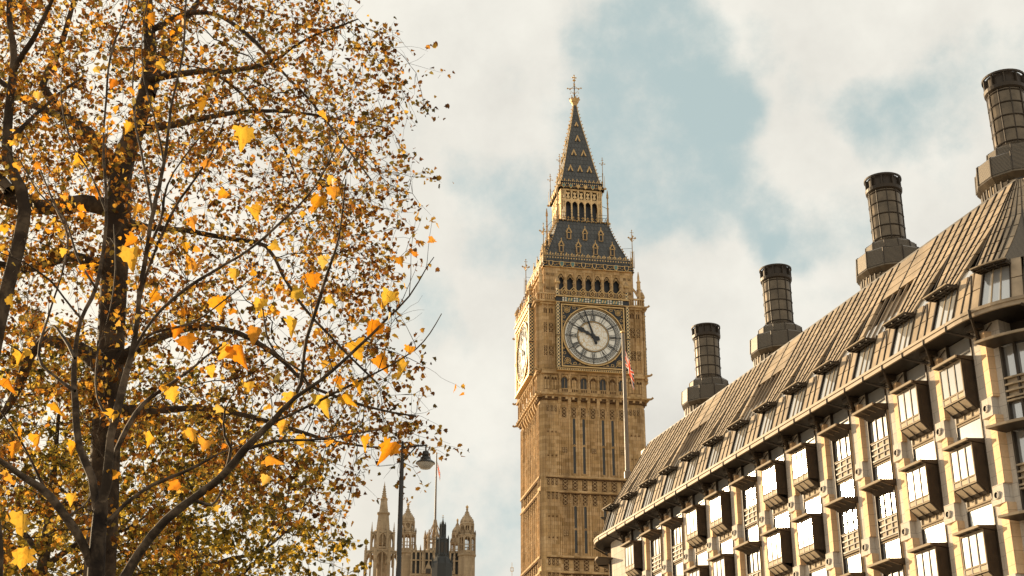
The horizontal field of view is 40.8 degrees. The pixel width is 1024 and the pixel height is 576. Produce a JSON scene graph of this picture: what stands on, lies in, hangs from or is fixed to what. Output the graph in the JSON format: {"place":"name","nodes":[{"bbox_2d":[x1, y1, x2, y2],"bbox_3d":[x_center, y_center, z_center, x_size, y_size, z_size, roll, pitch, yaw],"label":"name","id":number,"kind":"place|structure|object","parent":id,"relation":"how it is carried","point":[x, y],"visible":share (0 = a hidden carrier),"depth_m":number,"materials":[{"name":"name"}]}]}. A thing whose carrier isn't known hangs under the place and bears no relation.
{"place":"outdoors","nodes":[
{"label":"outdoors","id":0,"kind":"place"},
{"bbox_2d":[363,483,396,575],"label":"spire tower","id":1,"kind":"structure","parent":0,"point":[383,551],"depth_m":344.49,"materials":[{"name":"beige stone"}]},
{"bbox_2d":[401,502,475,575],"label":"palace tower","id":2,"kind":"structure","parent":0,"point":[415,562],"depth_m":396.67,"materials":[{"name":"stone"}]},
{"bbox_2d":[434,453,437,519],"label":"flagstaff","id":3,"kind":"object","parent":2,"relation":"on","point":[435,508],"visible":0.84,"depth_m":412.10,"materials":[{"name":"grey paint"}]},
{"bbox_2d":[431,515,452,575],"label":"ventilation lantern","id":4,"kind":"object","parent":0,"point":[442,563],"visible":1,"depth_m":379.26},
{"bbox_2d":[0,0,1023,575],"label":"sky","id":5,"kind":"structure","parent":0,"point":[733,139],"materials":[{"name":"white"}]},
{"bbox_2d":[593,68,1023,575],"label":"office building","id":6,"kind":"structure","parent":0,"point":[874,426],"depth_m":64.70,"materials":[{"name":"stone"}]},
{"bbox_2d":[595,556,612,575],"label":"window","id":7,"kind":"structure","parent":6,"relation":"in","point":[604,561],"depth_m":93.60,"materials":[{"name":"brown metal"}]},
{"bbox_2d":[600,512,609,533],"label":"attic window","id":8,"kind":"structure","parent":6,"relation":"in","point":[604,518],"depth_m":94.84,"materials":[{"name":"brown metal"}]},
{"bbox_2d":[602,500,627,531],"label":"attic window","id":9,"kind":"structure","parent":6,"relation":"in","point":[616,511],"depth_m":92.76,"materials":[{"name":"brown metal"}]},
{"bbox_2d":[621,330,630,478],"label":"flagpole","id":10,"kind":"object","parent":6,"relation":"on","point":[627,472],"visible":0.92,"depth_m":101.97,"materials":[{"name":"white metal"}]},
{"bbox_2d":[625,351,633,388],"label":"flag","id":11,"kind":"object","parent":10,"relation":"attached to","point":[630,370],"visible":1,"depth_m":103.53,"materials":[{"name":"fabric"}]},
{"bbox_2d":[620,540,642,575],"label":"window","id":12,"kind":"structure","parent":6,"relation":"in","point":[633,548],"depth_m":88.40,"materials":[{"name":"brown metal"}]},
{"bbox_2d":[619,488,645,520],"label":"attic window","id":13,"kind":"structure","parent":6,"relation":"in","point":[635,499],"depth_m":89.83,"materials":[{"name":"brown metal"}]},
{"bbox_2d":[639,529,663,575],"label":"window","id":14,"kind":"structure","parent":6,"relation":"in","point":[654,535],"depth_m":85.87,"materials":[{"name":"brown metal"}]},
{"bbox_2d":[638,475,665,509],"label":"attic window","id":15,"kind":"structure","parent":6,"relation":"in","point":[654,488],"depth_m":86.88,"materials":[{"name":"brown metal"}]},
{"bbox_2d":[657,462,686,496],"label":"attic window","id":16,"kind":"structure","parent":6,"relation":"in","point":[674,475],"depth_m":83.96,"materials":[{"name":"brown metal"}]},
{"bbox_2d":[659,517,685,575],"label":"window","id":17,"kind":"structure","parent":6,"relation":"in","point":[676,525],"depth_m":82.86,"materials":[{"name":"white glass"}]},
{"bbox_2d":[680,504,708,564],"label":"window","id":18,"kind":"structure","parent":6,"relation":"in","point":[696,519],"depth_m":79.61,"materials":[{"name":"white glass"}]},
{"bbox_2d":[678,447,710,483],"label":"attic window","id":19,"kind":"structure","parent":6,"relation":"in","point":[696,461],"depth_m":81.02,"materials":[{"name":"brown metal"}]},
{"bbox_2d":[683,565,709,575],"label":"window","id":20,"kind":"structure","parent":6,"relation":"in","point":[696,570],"depth_m":78.36,"materials":[{"name":"brown metal"}]},
{"bbox_2d":[701,431,734,469],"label":"attic window","id":21,"kind":"structure","parent":6,"relation":"in","point":[720,448],"depth_m":78.07,"materials":[{"name":"brown metal"}]},
{"bbox_2d":[704,491,733,553],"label":"window","id":22,"kind":"structure","parent":6,"relation":"in","point":[720,512],"depth_m":76.67,"materials":[{"name":"white glass"}]},
{"bbox_2d":[707,553,735,575],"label":"window","id":23,"kind":"structure","parent":6,"relation":"in","point":[722,564],"depth_m":75.39,"materials":[{"name":"glass"}]},
{"bbox_2d":[725,414,761,454],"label":"attic window","id":24,"kind":"structure","parent":6,"relation":"in","point":[746,431],"depth_m":75.15,"materials":[{"name":"brown metal"}]},
{"bbox_2d":[729,476,760,541],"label":"window","id":25,"kind":"structure","parent":6,"relation":"in","point":[748,485],"depth_m":74.06,"materials":[{"name":"white glass"}]},
{"bbox_2d":[733,541,763,575],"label":"window","id":26,"kind":"structure","parent":6,"relation":"in","point":[752,549],"depth_m":72.90,"materials":[{"name":"brown metal"}]},
{"bbox_2d":[751,395,790,438],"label":"attic window","id":27,"kind":"structure","parent":6,"relation":"in","point":[774,414],"depth_m":72.20,"materials":[{"name":"brown metal"}]},
{"bbox_2d":[755,460,790,527],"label":"window","id":28,"kind":"structure","parent":6,"relation":"in","point":[773,472],"depth_m":70.81,"materials":[{"name":"white glass"}]},
{"bbox_2d":[760,527,793,575],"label":"window","id":29,"kind":"structure","parent":6,"relation":"in","point":[778,540],"depth_m":69.47,"materials":[{"name":"white glass"}]},
{"bbox_2d":[780,375,822,420],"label":"attic window","id":30,"kind":"structure","parent":6,"relation":"in","point":[803,395],"depth_m":69.25,"materials":[{"name":"brown metal"}]},
{"bbox_2d":[785,443,822,512],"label":"window","id":31,"kind":"structure","parent":6,"relation":"in","point":[804,456],"depth_m":67.88,"materials":[{"name":"white glass"}]},
{"bbox_2d":[790,513,827,575],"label":"window","id":32,"kind":"structure","parent":6,"relation":"in","point":[810,526],"depth_m":66.55,"materials":[{"name":"glass"}]},
{"bbox_2d":[811,353,856,400],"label":"attic window","id":33,"kind":"structure","parent":6,"relation":"in","point":[836,374],"depth_m":66.32,"materials":[{"name":"brown metal"}]},
{"bbox_2d":[817,423,857,497],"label":"window","id":34,"kind":"structure","parent":6,"relation":"in","point":[840,435],"depth_m":65.25,"materials":[{"name":"glass"}]},
{"bbox_2d":[823,496,864,573],"bbox_3d":[15.435,11.560,63.766,0.950,3.500,1.800,7,-24,-15],"label":"window","id":35,"kind":"structure","parent":6,"relation":"in","point":[847,507],"depth_m":63.89,"materials":[{"name":"glass"}]},
{"bbox_2d":[840,572,865,575],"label":"window","id":36,"kind":"structure","parent":6,"relation":"in","point":[850,573],"depth_m":62.26,"materials":[{"name":"brown metal"}]},
{"bbox_2d":[845,329,894,379],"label":"attic window","id":37,"kind":"structure","parent":6,"relation":"in","point":[870,352],"depth_m":63.38,"materials":[{"name":"brown metal"}]},
{"bbox_2d":[852,403,895,480],"bbox_3d":[16.390,7.105,62.181,0.950,3.500,1.800,7,-24,-15],"label":"window","id":38,"kind":"structure","parent":6,"relation":"in","point":[876,415],"depth_m":62.30,"materials":[{"name":"white glass"}]},
{"bbox_2d":[859,478,904,559],"bbox_3d":[16.390,10.335,60.832,0.950,3.500,1.800,7,-24,-15],"label":"window","id":39,"kind":"structure","parent":6,"relation":"in","point":[885,492],"depth_m":60.95,"materials":[{"name":"white glass"}]},
{"bbox_2d":[867,558,906,575],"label":"window","id":40,"kind":"structure","parent":6,"relation":"in","point":[888,566],"depth_m":59.79,"materials":[{"name":"brown metal"}]},
{"bbox_2d":[882,302,935,356],"bbox_3d":[17.581,1.871,60.188,0.933,2.035,3.470,7,-24,-15],"label":"attic window","id":41,"kind":"structure","parent":6,"relation":"in","point":[909,327],"depth_m":60.45,"materials":[{"name":"brown metal"}]},
{"bbox_2d":[890,380,937,461],"bbox_3d":[17.325,5.877,59.241,0.990,3.500,1.740,7,-24,-15],"label":"window","id":42,"kind":"structure","parent":6,"relation":"in","point":[916,422],"depth_m":59.09,"materials":[{"name":"white glass"}]},
{"bbox_2d":[898,459,947,543],"bbox_3d":[17.325,9.107,57.892,0.990,3.500,1.740,7,-24,-15],"label":"window","id":43,"kind":"structure","parent":6,"relation":"in","point":[923,481],"depth_m":57.75,"materials":[{"name":"glass"}]},
{"bbox_2d":[907,542,951,575],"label":"window","id":44,"kind":"structure","parent":6,"relation":"in","point":[931,558],"depth_m":56.47,"materials":[{"name":"white glass"}]},
{"bbox_2d":[922,273,981,331],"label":"attic window","id":45,"kind":"structure","parent":6,"relation":"in","point":[951,300],"depth_m":57.47,"materials":[{"name":"brown metal"}]},
{"bbox_2d":[932,355,984,440],"bbox_3d":[18.281,4.652,56.307,0.990,3.500,1.740,7,-24,-15],"label":"window","id":46,"kind":"structure","parent":6,"relation":"in","point":[957,374],"depth_m":56.16,"materials":[{"name":"white glass"}]},
{"bbox_2d":[942,437,996,526],"bbox_3d":[18.281,7.882,54.958,0.990,3.500,1.740,7,-24,-15],"label":"window","id":47,"kind":"structure","parent":6,"relation":"in","point":[968,456],"depth_m":54.81,"materials":[{"name":"glass"}]},
{"bbox_2d":[952,524,1003,575],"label":"window","id":48,"kind":"structure","parent":6,"relation":"in","point":[980,548],"depth_m":53.49,"materials":[{"name":"glass"}]},
{"bbox_2d":[969,257,1023,305],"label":"attic window","id":49,"kind":"structure","parent":6,"relation":"in","point":[1001,278],"depth_m":55.27,"materials":[{"name":"brown metal"}]},
{"bbox_2d":[974,328,1023,419],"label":"window","id":50,"kind":"structure","parent":6,"relation":"in","point":[1012,356],"depth_m":54.07,"materials":[{"name":"brown metal"}]},
{"bbox_2d":[985,417,1023,509],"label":"window","id":51,"kind":"structure","parent":6,"relation":"in","point":[1011,425],"depth_m":53.01,"materials":[{"name":"brown metal"}]},
{"bbox_2d":[998,510,1023,520],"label":"window","id":52,"kind":"structure","parent":6,"relation":"in","point":[1017,515],"depth_m":51.72,"materials":[{"name":"brown metal"}]},
{"bbox_3d":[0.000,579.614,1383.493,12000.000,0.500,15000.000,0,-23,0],"label":"ground","id":53,"kind":"structure","parent":0,"visible":0},
{"bbox_2d":[0,309,272,575],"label":"plane tree","id":54,"kind":"object","parent":53,"relation":"on","point":[48,550],"visible":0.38,"depth_m":45.39,"materials":[{"name":"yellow plant"}]},
{"bbox_2d":[0,384,371,575],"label":"plane tree","id":55,"kind":"object","parent":53,"relation":"on","point":[285,553],"visible":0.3,"depth_m":50.97,"materials":[{"name":"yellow plant"}]},
{"bbox_2d":[512,75,653,575],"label":"clock tower","id":56,"kind":"structure","parent":53,"relation":"on","point":[577,312],"depth_m":150.62,"materials":[{"name":"stone"}]},
{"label":"pavement","id":57,"kind":"structure","parent":0,"visible":0},
{"bbox_2d":[0,0,150,575],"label":"plane tree","id":58,"kind":"object","parent":57,"relation":"on","point":[17,187],"visible":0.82,"depth_m":30.56,"materials":[{"name":"brown plant"}]},
{"bbox_2d":[0,0,469,575],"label":"plane tree","id":59,"kind":"object","parent":57,"relation":"on","point":[114,350],"visible":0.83,"depth_m":35.65,"materials":[{"name":"brown plant"}]},
{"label":"road","id":60,"kind":"structure","parent":0,"visible":0},
{"bbox_2d":[0,0,464,575],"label":"young plane tree","id":61,"kind":"object","parent":60,"relation":"on","point":[94,554],"visible":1,"depth_m":12.69,"materials":[{"name":"brown plant"}]},
{"bbox_2d":[396,440,434,575],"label":"street lamp","id":62,"kind":"object","parent":60,"relation":"on","point":[425,462],"visible":1,"depth_m":32.68,"materials":[{"name":"black metal"}]}
]}

